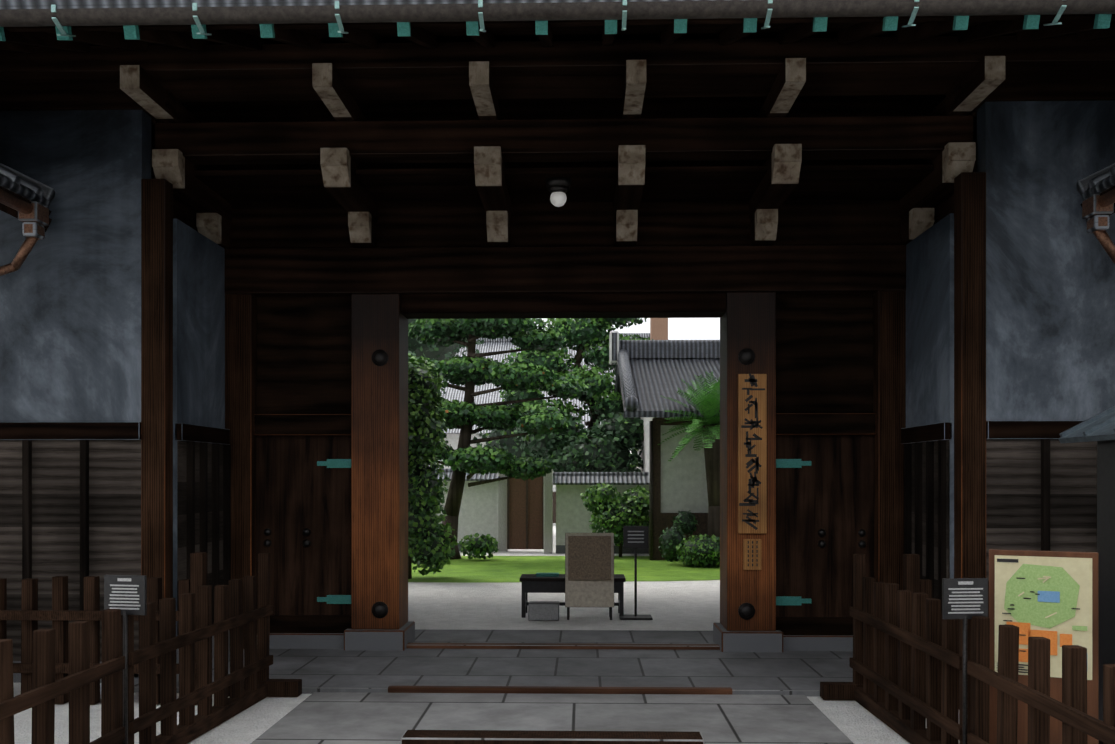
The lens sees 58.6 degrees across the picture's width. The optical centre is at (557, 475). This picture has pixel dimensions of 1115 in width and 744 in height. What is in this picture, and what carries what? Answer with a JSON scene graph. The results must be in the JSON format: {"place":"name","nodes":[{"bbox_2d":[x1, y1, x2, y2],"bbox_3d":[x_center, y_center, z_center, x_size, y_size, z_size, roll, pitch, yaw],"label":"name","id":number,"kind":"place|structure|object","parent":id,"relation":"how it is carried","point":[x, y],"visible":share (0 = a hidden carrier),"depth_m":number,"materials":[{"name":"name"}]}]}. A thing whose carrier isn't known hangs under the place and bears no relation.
{"place":"outdoors","nodes":[
{"label":"outdoors","id":0,"kind":"place"},
{"bbox_2d":[13,683,958,743],"bbox_3d":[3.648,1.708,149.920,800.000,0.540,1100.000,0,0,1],"label":"ground","id":1,"kind":"structure","parent":0,"point":[854,721],"depth_m":5.79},
{"bbox_2d":[104,575,146,743],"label":"info sign","id":2,"kind":"object","parent":1,"relation":"on","point":[126,595],"visible":0.9,"depth_m":4.67,"materials":[{"name":"black metal"}]},
{"bbox_2d":[0,552,301,743],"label":"fence","id":3,"kind":"object","parent":1,"relation":"on","point":[60,663],"visible":0.88,"depth_m":5.39,"materials":[{"name":"brown wood"}]},
{"bbox_2d":[0,79,1114,682],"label":"gate walls","id":4,"kind":"structure","parent":1,"relation":"on","point":[70,397],"depth_m":6.95,"materials":[{"name":"grey paint"}]},
{"bbox_2d":[0,163,54,275],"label":"roof eave","id":5,"kind":"object","parent":4,"relation":"attached to","point":[26,200],"visible":1,"depth_m":6.73,"materials":[{"name":"wood"}]},
{"bbox_2d":[1076,163,1114,262],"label":"roof eave","id":6,"kind":"object","parent":4,"relation":"attached to","point":[1096,190],"visible":1,"depth_m":6.55,"materials":[{"name":"wood"}]},
{"bbox_2d":[942,578,987,743],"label":"info sign","id":7,"kind":"object","parent":1,"relation":"on","point":[964,599],"visible":0.92,"depth_m":4.53,"materials":[{"name":"black metal"}]},
{"bbox_2d":[820,554,1114,743],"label":"fence","id":8,"kind":"object","parent":1,"relation":"on","point":[906,665],"visible":0.77,"depth_m":4.88,"materials":[{"name":"brown wood"}]},
{"bbox_2d":[989,549,1098,743],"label":"map board","id":9,"kind":"object","parent":1,"relation":"on","point":[1053,596],"visible":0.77,"depth_m":4.51,"materials":[{"name":"beige paper"}]},
{"bbox_2d":[1058,406,1114,743],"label":"booth","id":10,"kind":"object","parent":1,"relation":"on","point":[1099,428],"visible":0.76,"depth_m":5.20,"materials":[{"name":"black paint"}]},
{"bbox_2d":[134,629,853,743],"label":"paving","id":11,"kind":"structure","parent":0,"point":[426,686],"depth_m":6.52,"materials":[{"name":"stone"}]},
{"bbox_2d":[0,35,1114,676],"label":"gate","id":12,"kind":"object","parent":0,"point":[770,203],"visible":0.83,"depth_m":7.92,"materials":[{"name":"brown wood"}]},
{"bbox_2d":[0,0,1114,52],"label":"gate roof","id":13,"kind":"structure","parent":12,"relation":"on","point":[26,26],"depth_m":5.48,"materials":[{"name":"grey tile"}]},
{"bbox_2d":[545,176,571,206],"bbox_3d":[0.007,-2.123,7.466,0.200,0.197,0.200,0,0,1],"label":"ceiling lamp","id":14,"kind":"object","parent":12,"relation":"attached to","point":[558,187],"visible":1,"depth_m":7.41,"materials":[{"name":"glass"}]},
{"bbox_2d":[738,373,766,569],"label":"name plaques","id":15,"kind":"object","parent":12,"relation":"attached to","point":[752,453],"visible":1,"depth_m":7.90,"materials":[{"name":"brown wood"}]},
{"bbox_2d":[408,523,719,630],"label":"garden ground","id":16,"kind":"structure","parent":0,"point":[465,592],"depth_m":11.68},
{"bbox_2d":[408,318,588,559],"bbox_3d":[-1.303,-1.409,16.971,3.644,5.790,1.821,0,0,1],"label":"tree","id":17,"kind":"object","parent":16,"relation":"on","point":[469,371],"visible":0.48,"depth_m":16.77,"materials":[{"name":"green plant"}]},
{"bbox_2d":[408,319,643,471],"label":"trees","id":18,"kind":"object","parent":16,"relation":"on","point":[573,449],"visible":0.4,"depth_m":19.80,"materials":[{"name":"green plant"}]},
{"bbox_2d":[408,353,648,578],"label":"bushes","id":19,"kind":"object","parent":16,"relation":"on","point":[429,544],"visible":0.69,"depth_m":13.54,"materials":[{"name":"green plant"}]},
{"bbox_2d":[429,333,649,522],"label":"house","id":20,"kind":"structure","parent":16,"relation":"on","point":[493,345],"depth_m":31.08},
{"bbox_2d":[434,468,648,553],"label":"garden wall","id":21,"kind":"structure","parent":16,"relation":"on","point":[511,513],"depth_m":18.53,"materials":[{"name":"paint"}]},
{"bbox_2d":[519,533,625,620],"bbox_3d":[0.152,0.989,10.008,1.060,0.858,0.610,0,0,1],"label":"table","id":22,"kind":"object","parent":16,"relation":"on","point":[589,578],"visible":1,"depth_m":9.74,"materials":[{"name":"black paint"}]},
{"bbox_2d":[499,318,658,438],"bbox_3d":[0.715,-1.762,21.334,4.252,6.416,1.678,0,0,1],"label":"pine tree","id":23,"kind":"object","parent":16,"relation":"on","point":[581,335],"visible":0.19,"depth_m":21.07,"materials":[{"name":"green plant"}]},
{"bbox_2d":[620,526,652,619],"bbox_3d":[0.779,0.958,9.897,0.320,0.920,0.260,0,0,1],"label":"sign stand","id":24,"kind":"object","parent":16,"relation":"on","point":[635,537],"visible":1,"depth_m":9.88,"materials":[{"name":"metal"}]},
{"bbox_2d":[609,318,719,559],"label":"garden house","id":25,"kind":"structure","parent":16,"relation":"on","point":[649,373],"depth_m":16.72,"materials":[{"name":"grey paint"}]},
{"bbox_2d":[657,371,719,564],"bbox_3d":[2.501,-0.116,15.986,1.777,3.075,1.764,0,0,1],"label":"sago palm","id":26,"kind":"object","parent":16,"relation":"on","point":[709,425],"visible":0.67,"depth_m":15.85,"materials":[{"name":"green plant"}]},
{"bbox_2d":[659,510,719,567],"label":"clipped shrubs","id":27,"kind":"object","parent":16,"relation":"on","point":[701,550],"visible":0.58,"depth_m":15.50,"materials":[{"name":"green plant"}]},
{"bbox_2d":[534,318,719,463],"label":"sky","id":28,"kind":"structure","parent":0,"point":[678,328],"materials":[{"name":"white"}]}
]}

